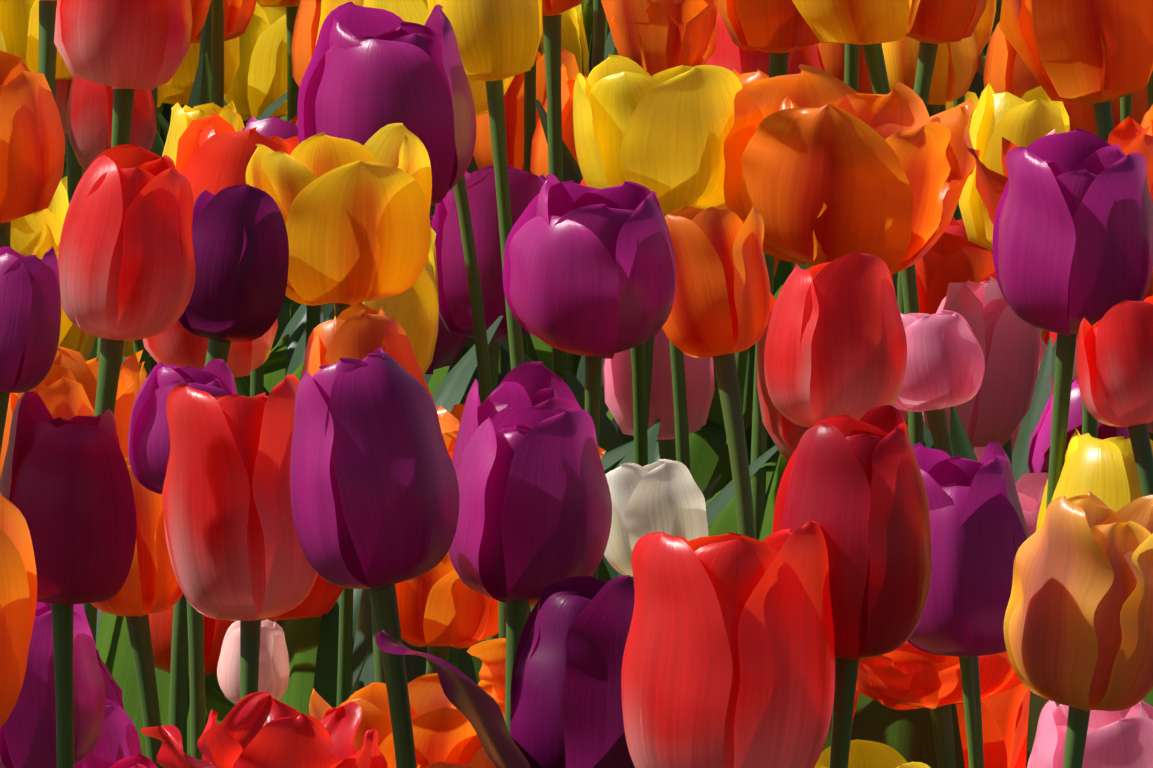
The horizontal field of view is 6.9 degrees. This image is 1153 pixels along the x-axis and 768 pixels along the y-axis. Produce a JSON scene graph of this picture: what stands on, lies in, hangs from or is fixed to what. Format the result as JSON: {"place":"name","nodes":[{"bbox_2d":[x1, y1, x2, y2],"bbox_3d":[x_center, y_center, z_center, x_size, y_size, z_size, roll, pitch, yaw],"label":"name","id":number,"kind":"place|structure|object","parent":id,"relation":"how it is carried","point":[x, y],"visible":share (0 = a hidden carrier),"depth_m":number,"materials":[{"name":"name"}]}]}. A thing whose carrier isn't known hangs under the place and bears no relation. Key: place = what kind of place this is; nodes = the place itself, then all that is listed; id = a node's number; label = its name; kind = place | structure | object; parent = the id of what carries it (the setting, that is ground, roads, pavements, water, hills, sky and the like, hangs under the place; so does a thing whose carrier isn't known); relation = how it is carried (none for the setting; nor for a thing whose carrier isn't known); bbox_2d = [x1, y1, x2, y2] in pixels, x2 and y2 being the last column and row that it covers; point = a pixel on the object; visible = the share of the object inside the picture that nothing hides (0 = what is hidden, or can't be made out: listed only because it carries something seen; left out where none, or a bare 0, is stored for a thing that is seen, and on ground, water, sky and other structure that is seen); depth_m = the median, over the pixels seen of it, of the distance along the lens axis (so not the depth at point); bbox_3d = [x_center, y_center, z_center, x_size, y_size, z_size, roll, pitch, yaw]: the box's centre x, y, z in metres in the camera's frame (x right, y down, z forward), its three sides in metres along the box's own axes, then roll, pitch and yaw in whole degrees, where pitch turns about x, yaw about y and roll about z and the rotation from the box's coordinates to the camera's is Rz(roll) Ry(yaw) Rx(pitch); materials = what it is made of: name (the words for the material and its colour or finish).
{"place":"outdoors","nodes":[
{"label":"outdoors","id":0,"kind":"place"},
{"bbox_2d":[0,493,36,727],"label":"tulip","id":1,"kind":"object","parent":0,"point":[18,587],"visible":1,"depth_m":2.74,"materials":[{"name":"orange plant"}]},
{"bbox_2d":[74,698,141,767],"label":"tulip","id":2,"kind":"object","parent":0,"point":[119,739],"visible":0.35,"depth_m":3.32,"materials":[{"name":"purple plant"}]},
{"bbox_2d":[224,3,286,120],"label":"tulip","id":3,"kind":"object","parent":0,"point":[258,87],"visible":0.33,"depth_m":5.84,"materials":[{"name":"yellow plant"}]},
{"bbox_2d":[448,406,611,734],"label":"tulip","id":4,"kind":"object","parent":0,"point":[535,512],"visible":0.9,"depth_m":3.15,"materials":[{"name":"purple plant"}]},
{"bbox_2d":[542,0,724,491],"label":"tulip","id":5,"kind":"object","parent":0,"point":[704,457],"visible":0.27,"depth_m":4.67,"materials":[{"name":"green plant"}]},
{"bbox_2d":[1003,491,1152,767],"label":"tulip","id":6,"kind":"object","parent":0,"point":[1078,629],"visible":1,"depth_m":2.95,"materials":[{"name":"orange plant"}]},
{"label":"ground","id":7,"kind":"structure","parent":0,"visible":0},
{"bbox_2d":[0,247,60,455],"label":"tulip","id":8,"kind":"object","parent":7,"relation":"on","point":[30,309],"visible":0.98,"depth_m":3.44,"materials":[{"name":"purple plant"}]},
{"bbox_2d":[0,0,72,101],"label":"tulip","id":9,"kind":"object","parent":7,"relation":"on","point":[19,28],"visible":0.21,"depth_m":4.40,"materials":[{"name":"yellow plant"}]},
{"bbox_2d":[10,180,72,345],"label":"tulip","id":10,"kind":"object","parent":7,"relation":"on","point":[38,233],"visible":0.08,"depth_m":4.20,"materials":[{"name":"yellow plant"}]},
{"bbox_2d":[0,363,93,477],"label":"tulip","id":11,"kind":"object","parent":7,"relation":"on","point":[59,390],"visible":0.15,"depth_m":3.84,"materials":[{"name":"orange plant"}]},
{"bbox_2d":[0,602,105,767],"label":"tulip","id":12,"kind":"object","parent":7,"relation":"on","point":[28,733],"visible":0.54,"depth_m":3.19,"materials":[{"name":"purple plant"}]},
{"bbox_2d":[0,391,136,767],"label":"tulip","id":13,"kind":"object","parent":7,"relation":"on","point":[66,489],"visible":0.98,"depth_m":3.09,"materials":[{"name":"purple plant"}]},
{"bbox_2d":[55,79,81,203],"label":"tulip","id":14,"kind":"object","parent":7,"relation":"on","point":[74,171],"visible":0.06,"depth_m":4.90,"materials":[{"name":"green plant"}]},
{"bbox_2d":[38,0,102,637],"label":"tulip","id":15,"kind":"object","parent":7,"relation":"on","point":[47,56],"visible":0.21,"depth_m":4.25,"materials":[{"name":"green plant"}]},
{"bbox_2d":[0,51,169,756],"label":"tulip","id":16,"kind":"object","parent":7,"relation":"on","point":[32,146],"visible":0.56,"depth_m":3.87,"materials":[{"name":"orange plant"}]},
{"bbox_2d":[53,346,142,457],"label":"tulip","id":17,"kind":"object","parent":7,"relation":"on","point":[84,373],"visible":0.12,"depth_m":3.97,"materials":[{"name":"orange plant"}]},
{"bbox_2d":[90,457,182,767],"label":"tulip","id":18,"kind":"object","parent":7,"relation":"on","point":[151,585],"visible":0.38,"depth_m":3.38,"materials":[{"name":"orange plant"}]},
{"bbox_2d":[54,0,259,704],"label":"tulip","id":19,"kind":"object","parent":7,"relation":"on","point":[124,49],"visible":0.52,"depth_m":3.95,"materials":[{"name":"red plant"}]},
{"bbox_2d":[64,0,299,163],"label":"tulip","id":20,"kind":"object","parent":7,"relation":"on","point":[291,6],"visible":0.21,"depth_m":5.48,"materials":[{"name":"orange plant"}]},
{"bbox_2d":[128,359,237,759],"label":"tulip","id":21,"kind":"object","parent":7,"relation":"on","point":[148,444],"visible":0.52,"depth_m":3.28,"materials":[{"name":"purple plant"}]},
{"bbox_2d":[66,77,303,381],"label":"tulip","id":22,"kind":"object","parent":7,"relation":"on","point":[89,113],"visible":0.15,"depth_m":4.54,"materials":[{"name":"red plant"}]},
{"bbox_2d":[148,606,235,716],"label":"tulip","id":23,"kind":"object","parent":7,"relation":"on","point":[161,624],"visible":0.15,"depth_m":3.89,"materials":[{"name":"red plant"}]},
{"bbox_2d":[162,37,239,107],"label":"tulip","id":24,"kind":"object","parent":7,"relation":"on","point":[180,89],"visible":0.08,"depth_m":5.54,"materials":[{"name":"yellow plant"}]},
{"bbox_2d":[162,52,244,165],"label":"tulip","id":25,"kind":"object","parent":7,"relation":"on","point":[200,105],"visible":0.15,"depth_m":5.07,"materials":[{"name":"yellow plant"}]},
{"bbox_2d":[143,319,277,754],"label":"tulip","id":26,"kind":"object","parent":7,"relation":"on","point":[177,343],"visible":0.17,"depth_m":4.07,"materials":[{"name":"red plant"}]},
{"bbox_2d":[58,144,370,696],"bbox_3d":[-0.168,0.167,3.551,0.194,0.511,0.050,-4,9,-24],"label":"tulip","id":27,"kind":"object","parent":7,"relation":"on","point":[126,263],"visible":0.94,"depth_m":3.50,"materials":[{"name":"red plant"}]},
{"bbox_2d":[192,0,256,80],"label":"tulip","id":28,"kind":"object","parent":7,"relation":"on","point":[238,14],"visible":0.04,"depth_m":5.35,"materials":[{"name":"orange plant"}]},
{"bbox_2d":[169,184,288,753],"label":"tulip","id":29,"kind":"object","parent":7,"relation":"on","point":[240,243],"visible":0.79,"depth_m":3.65,"materials":[{"name":"purple plant"}]},
{"bbox_2d":[162,374,317,699],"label":"tulip","id":30,"kind":"object","parent":7,"relation":"on","point":[235,551],"visible":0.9,"depth_m":3.13,"materials":[{"name":"red plant"}]},
{"bbox_2d":[217,619,288,702],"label":"tulip","id":31,"kind":"object","parent":7,"relation":"on","point":[273,678],"visible":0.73,"depth_m":3.21,"materials":[{"name":"pink plant"}]},
{"bbox_2d":[190,0,333,374],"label":"tulip","id":32,"kind":"object","parent":7,"relation":"on","point":[295,327],"visible":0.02,"depth_m":5.13,"materials":[{"name":"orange plant"}]},
{"bbox_2d":[140,691,387,767],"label":"tulip","id":33,"kind":"object","parent":7,"relation":"on","point":[265,729],"visible":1,"depth_m":2.91,"materials":[{"name":"red plant"}]},
{"bbox_2d":[264,295,289,392],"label":"tulip","id":34,"kind":"object","parent":7,"relation":"on","point":[274,367],"visible":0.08,"depth_m":5.04,"materials":[{"name":"green plant"}]},
{"bbox_2d":[290,0,320,319],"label":"tulip","id":35,"kind":"object","parent":7,"relation":"on","point":[305,31],"visible":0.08,"depth_m":5.09,"materials":[{"name":"orange plant"}]},
{"bbox_2d":[260,574,364,691],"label":"tulip","id":36,"kind":"object","parent":7,"relation":"on","point":[321,598],"visible":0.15,"depth_m":3.73,"materials":[{"name":"red plant"}]},
{"bbox_2d":[205,256,438,723],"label":"tulip","id":37,"kind":"object","parent":7,"relation":"on","point":[413,310],"visible":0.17,"depth_m":3.99,"materials":[{"name":"yellow plant"}]},
{"bbox_2d":[175,111,502,714],"bbox_3d":[-0.108,0.104,4.227,0.114,0.450,0.321,5,10,33],"label":"tulip","id":38,"kind":"object","parent":7,"relation":"on","point":[215,152],"visible":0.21,"depth_m":4.17,"materials":[{"name":"red plant"}]},
{"bbox_2d":[211,0,477,321],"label":"tulip","id":39,"kind":"object","parent":7,"relation":"on","point":[217,49],"visible":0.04,"depth_m":5.12,"materials":[{"name":"orange plant"}]},
{"bbox_2d":[87,116,633,470],"bbox_3d":[-0.116,0.080,4.531,0.308,0.412,0.140,0,8,-1],"label":"tulip","id":40,"kind":"object","parent":7,"relation":"on","point":[275,126],"visible":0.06,"depth_m":4.53,"materials":[{"name":"purple plant"}]},
{"bbox_2d":[246,123,477,706],"bbox_3d":[-0.062,0.135,3.856,0.074,0.489,0.183,5,9,29],"label":"tulip","id":41,"kind":"object","parent":7,"relation":"on","point":[355,215],"visible":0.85,"depth_m":3.76,"materials":[{"name":"yellow plant"}]},
{"bbox_2d":[300,302,438,683],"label":"tulip","id":42,"kind":"object","parent":7,"relation":"on","point":[361,330],"visible":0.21,"depth_m":3.50,"materials":[{"name":"orange plant"}]},
{"bbox_2d":[290,347,458,767],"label":"tulip","id":43,"kind":"object","parent":7,"relation":"on","point":[374,491],"visible":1,"depth_m":3.05,"materials":[{"name":"purple plant"}]},
{"bbox_2d":[309,674,476,767],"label":"tulip","id":44,"kind":"object","parent":7,"relation":"on","point":[444,730],"visible":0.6,"depth_m":3.31,"materials":[{"name":"orange plant"}]},
{"bbox_2d":[351,401,481,689],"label":"tulip","id":45,"kind":"object","parent":7,"relation":"on","point":[415,665],"depth_m":3.88,"materials":[{"name":"green plant"}]},
{"bbox_2d":[395,553,498,673],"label":"tulip","id":46,"kind":"object","parent":7,"relation":"on","point":[442,607],"visible":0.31,"depth_m":3.44,"materials":[{"name":"orange plant"}]},
{"bbox_2d":[416,735,496,767],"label":"tulip","id":47,"kind":"object","parent":7,"relation":"on","point":[474,754],"visible":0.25,"depth_m":3.27,"materials":[{"name":"orange plant"}]},
{"bbox_2d":[427,0,542,610],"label":"tulip","id":48,"kind":"object","parent":7,"relation":"on","point":[498,41],"visible":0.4,"depth_m":4.12,"materials":[{"name":"yellow plant"}]},
{"bbox_2d":[467,638,505,719],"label":"tulip","id":49,"kind":"object","parent":7,"relation":"on","point":[491,654],"visible":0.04,"depth_m":3.32,"materials":[{"name":"orange plant"}]},
{"bbox_2d":[375,575,634,767],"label":"tulip","id":50,"kind":"object","parent":7,"relation":"on","point":[566,704],"visible":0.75,"depth_m":3.04,"materials":[{"name":"purple plant"}]},
{"bbox_2d":[297,1,720,707],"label":"tulip","id":51,"kind":"object","parent":7,"relation":"on","point":[369,71],"visible":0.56,"depth_m":3.99,"materials":[{"name":"purple plant"}]},
{"bbox_2d":[363,0,660,576],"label":"tulip","id":52,"kind":"object","parent":7,"relation":"on","point":[414,11],"visible":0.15,"depth_m":4.25,"materials":[{"name":"green plant"}]},
{"bbox_2d":[452,361,580,637],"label":"tulip","id":53,"kind":"object","parent":7,"relation":"on","point":[536,384],"visible":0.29,"depth_m":3.38,"materials":[{"name":"purple plant"}]},
{"bbox_2d":[425,215,612,419],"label":"tulip","id":54,"kind":"object","parent":7,"relation":"on","point":[449,347],"visible":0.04,"depth_m":4.67,"materials":[{"name":"green plant"}]},
{"bbox_2d":[473,48,579,376],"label":"tulip","id":55,"kind":"object","parent":7,"relation":"on","point":[514,115],"visible":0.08,"depth_m":5.01,"materials":[{"name":"orange plant"}]},
{"bbox_2d":[524,59,537,360],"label":"tulip","id":56,"kind":"object","parent":7,"relation":"on","point":[529,103],"visible":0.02,"depth_m":4.99,"materials":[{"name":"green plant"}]},
{"bbox_2d":[452,64,620,436],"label":"tulip","id":57,"kind":"object","parent":7,"relation":"on","point":[539,159],"visible":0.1,"depth_m":4.87,"materials":[{"name":"orange plant"}]},
{"bbox_2d":[334,228,777,528],"bbox_3d":[-0.050,0.134,4.216,0.230,0.393,0.192,-7,10,-39],"label":"tulip","id":58,"kind":"object","parent":7,"relation":"on","point":[717,504],"visible":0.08,"depth_m":4.21,"materials":[{"name":"green plant"}]},
{"bbox_2d":[540,4,588,76],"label":"tulip","id":59,"kind":"object","parent":7,"relation":"on","point":[572,27],"visible":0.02,"depth_m":6.00,"materials":[{"name":"yellow plant"}]},
{"bbox_2d":[503,174,676,578],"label":"tulip","id":60,"kind":"object","parent":7,"relation":"on","point":[590,274],"visible":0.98,"depth_m":3.54,"materials":[{"name":"purple plant"}]},
{"bbox_2d":[431,163,776,535],"bbox_3d":[0.000,0.095,4.473,0.135,0.401,0.303,-1,8,-10],"label":"tulip","id":61,"kind":"object","parent":7,"relation":"on","point":[454,312],"visible":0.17,"depth_m":4.44,"materials":[{"name":"purple plant"}]},
{"bbox_2d":[568,0,657,441],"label":"tulip","id":62,"kind":"object","parent":7,"relation":"on","point":[598,43],"visible":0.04,"depth_m":4.80,"materials":[{"name":"green plant"}]},
{"bbox_2d":[580,179,647,578],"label":"tulip","id":63,"kind":"object","parent":7,"relation":"on","point":[638,358],"visible":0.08,"depth_m":4.33,"materials":[{"name":"green plant"}]},
{"bbox_2d":[469,206,770,682],"bbox_3d":[0.036,0.171,3.644,0.091,0.479,0.213,-4,9,-26],"label":"tulip","id":64,"kind":"object","parent":7,"relation":"on","point":[720,313],"visible":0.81,"depth_m":3.61,"materials":[{"name":"orange plant"}]},
{"bbox_2d":[529,399,771,614],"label":"tulip","id":65,"kind":"object","parent":7,"relation":"on","point":[723,467],"depth_m":4.51,"materials":[{"name":"green plant"}]},
{"bbox_2d":[604,459,707,576],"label":"tulip","id":66,"kind":"object","parent":7,"relation":"on","point":[666,496],"visible":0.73,"depth_m":3.23,"materials":[{"name":"white plant"}]},
{"bbox_2d":[601,0,718,429],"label":"tulip","id":67,"kind":"object","parent":7,"relation":"on","point":[651,37],"visible":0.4,"depth_m":4.44,"materials":[{"name":"orange plant"}]},
{"bbox_2d":[573,55,752,581],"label":"tulip","id":68,"kind":"object","parent":7,"relation":"on","point":[663,134],"visible":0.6,"depth_m":4.03,"materials":[{"name":"yellow plant"}]},
{"bbox_2d":[535,13,825,443],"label":"tulip","id":69,"kind":"object","parent":7,"relation":"on","point":[729,54],"visible":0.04,"depth_m":4.73,"materials":[{"name":"red plant"}]},
{"bbox_2d":[565,69,800,471],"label":"tulip","id":70,"kind":"object","parent":7,"relation":"on","point":[610,438],"visible":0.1,"depth_m":4.58,"materials":[{"name":"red plant"}]},
{"bbox_2d":[603,328,779,508],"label":"tulip","id":71,"kind":"object","parent":7,"relation":"on","point":[618,386],"visible":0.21,"depth_m":4.49,"materials":[{"name":"pink plant"}]},
{"bbox_2d":[621,521,834,767],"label":"tulip","id":72,"kind":"object","parent":7,"relation":"on","point":[728,660],"visible":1,"depth_m":2.90,"materials":[{"name":"red plant"}]},
{"bbox_2d":[463,31,1056,473],"bbox_3d":[0.083,0.040,4.607,0.302,0.471,0.094,-1,8,-9],"label":"tulip","id":73,"kind":"object","parent":7,"relation":"on","point":[955,69],"visible":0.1,"depth_m":4.58,"materials":[{"name":"orange plant"}]},
{"bbox_2d":[717,0,820,540],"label":"tulip","id":74,"kind":"object","parent":7,"relation":"on","point":[778,31],"visible":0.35,"depth_m":4.30,"materials":[{"name":"orange plant"}]},
{"bbox_2d":[757,294,907,462],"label":"tulip","id":75,"kind":"object","parent":7,"relation":"on","point":[785,434],"visible":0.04,"depth_m":4.14,"materials":[{"name":"red plant"}]},
{"bbox_2d":[764,251,906,745],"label":"tulip","id":76,"kind":"object","parent":7,"relation":"on","point":[836,343],"visible":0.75,"depth_m":3.35,"materials":[{"name":"red plant"}]},
{"bbox_2d":[818,43,873,93],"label":"tulip","id":77,"kind":"object","parent":7,"relation":"on","point":[833,57],"depth_m":5.01,"materials":[{"name":"orange plant"}]},
{"bbox_2d":[698,232,996,457],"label":"tulip","id":78,"kind":"object","parent":7,"relation":"on","point":[944,261],"visible":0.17,"depth_m":4.53,"materials":[{"name":"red plant"}]},
{"bbox_2d":[723,64,975,274],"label":"tulip","id":79,"kind":"object","parent":7,"relation":"on","point":[821,167],"visible":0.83,"depth_m":4.00,"materials":[{"name":"orange plant"}]},
{"bbox_2d":[772,405,931,767],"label":"tulip","id":80,"kind":"object","parent":7,"relation":"on","point":[854,489],"visible":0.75,"depth_m":2.93,"materials":[{"name":"red plant"}]},
{"bbox_2d":[814,739,930,767],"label":"tulip","id":81,"kind":"object","parent":7,"relation":"on","point":[866,754],"visible":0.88,"depth_m":3.24,"materials":[{"name":"yellow plant"}]},
{"bbox_2d":[822,310,984,750],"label":"tulip","id":82,"kind":"object","parent":7,"relation":"on","point":[945,365],"visible":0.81,"depth_m":3.47,"materials":[{"name":"pink plant"}]},
{"bbox_2d":[792,0,1052,482],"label":"tulip","id":83,"kind":"object","parent":7,"relation":"on","point":[870,26],"visible":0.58,"depth_m":4.19,"materials":[{"name":"orange plant"}]},
{"bbox_2d":[856,641,1021,767],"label":"tulip","id":84,"kind":"object","parent":7,"relation":"on","point":[906,675],"visible":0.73,"depth_m":3.31,"materials":[{"name":"orange plant"}]},
{"bbox_2d":[851,683,1029,767],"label":"tulip","id":85,"kind":"object","parent":7,"relation":"on","point":[907,735],"visible":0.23,"depth_m":3.39,"materials":[{"name":"orange plant"}]},
{"bbox_2d":[897,0,986,424],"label":"tulip","id":86,"kind":"object","parent":7,"relation":"on","point":[936,23],"visible":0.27,"depth_m":4.39,"materials":[{"name":"orange plant"}]},
{"bbox_2d":[907,441,1028,767],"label":"tulip","id":87,"kind":"object","parent":7,"relation":"on","point":[979,533],"visible":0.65,"depth_m":3.18,"materials":[{"name":"purple plant"}]},
{"bbox_2d":[922,276,1039,449],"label":"tulip","id":88,"kind":"object","parent":7,"relation":"on","point":[996,408],"visible":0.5,"depth_m":4.06,"materials":[{"name":"pink plant"}]},
{"bbox_2d":[983,21,1040,97],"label":"tulip","id":89,"kind":"object","parent":7,"relation":"on","point":[1006,68],"visible":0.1,"depth_m":5.13,"materials":[{"name":"orange plant"}]},
{"bbox_2d":[959,83,1069,465],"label":"tulip","id":90,"kind":"object","parent":7,"relation":"on","point":[1028,118],"visible":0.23,"depth_m":4.12,"materials":[{"name":"yellow plant"}]},
{"bbox_2d":[1015,472,1047,536],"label":"tulip","id":91,"kind":"object","parent":7,"relation":"on","point":[1030,487],"visible":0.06,"depth_m":3.87,"materials":[{"name":"pink plant"}]},
{"bbox_2d":[924,88,1148,446],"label":"tulip","id":92,"kind":"object","parent":7,"relation":"on","point":[1081,116],"depth_m":4.74,"materials":[{"name":"orange plant"}]},
{"bbox_2d":[950,296,1152,461],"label":"tulip","id":93,"kind":"object","parent":7,"relation":"on","point":[961,444],"visible":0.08,"depth_m":3.98,"materials":[{"name":"green plant"}]},
{"bbox_2d":[967,115,1152,437],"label":"tulip","id":94,"kind":"object","parent":7,"relation":"on","point":[1128,134],"visible":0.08,"depth_m":3.69,"materials":[{"name":"orange plant"}]},
{"bbox_2d":[992,128,1152,509],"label":"tulip","id":95,"kind":"object","parent":7,"relation":"on","point":[1072,243],"visible":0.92,"depth_m":3.52,"materials":[{"name":"purple plant"}]},
{"bbox_2d":[999,0,1152,140],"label":"tulip","id":96,"kind":"object","parent":7,"relation":"on","point":[1098,54],"visible":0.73,"depth_m":3.87,"materials":[{"name":"orange plant"}]},
{"bbox_2d":[1028,379,1129,472],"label":"tulip","id":97,"kind":"object","parent":7,"relation":"on","point":[1040,438],"visible":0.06,"depth_m":4.19,"materials":[{"name":"purple plant"}]},
{"bbox_2d":[1027,700,1152,767],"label":"tulip","id":98,"kind":"object","parent":7,"relation":"on","point":[1120,739],"visible":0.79,"depth_m":3.13,"materials":[{"name":"pink plant"}]},
{"bbox_2d":[1036,428,1152,706],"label":"tulip","id":99,"kind":"object","parent":7,"relation":"on","point":[1104,471],"visible":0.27,"depth_m":3.53,"materials":[{"name":"yellow plant"}]},
{"bbox_2d":[1077,299,1152,496],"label":"tulip","id":100,"kind":"object","parent":7,"relation":"on","point":[1115,362],"visible":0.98,"depth_m":3.43,"materials":[{"name":"red plant"}]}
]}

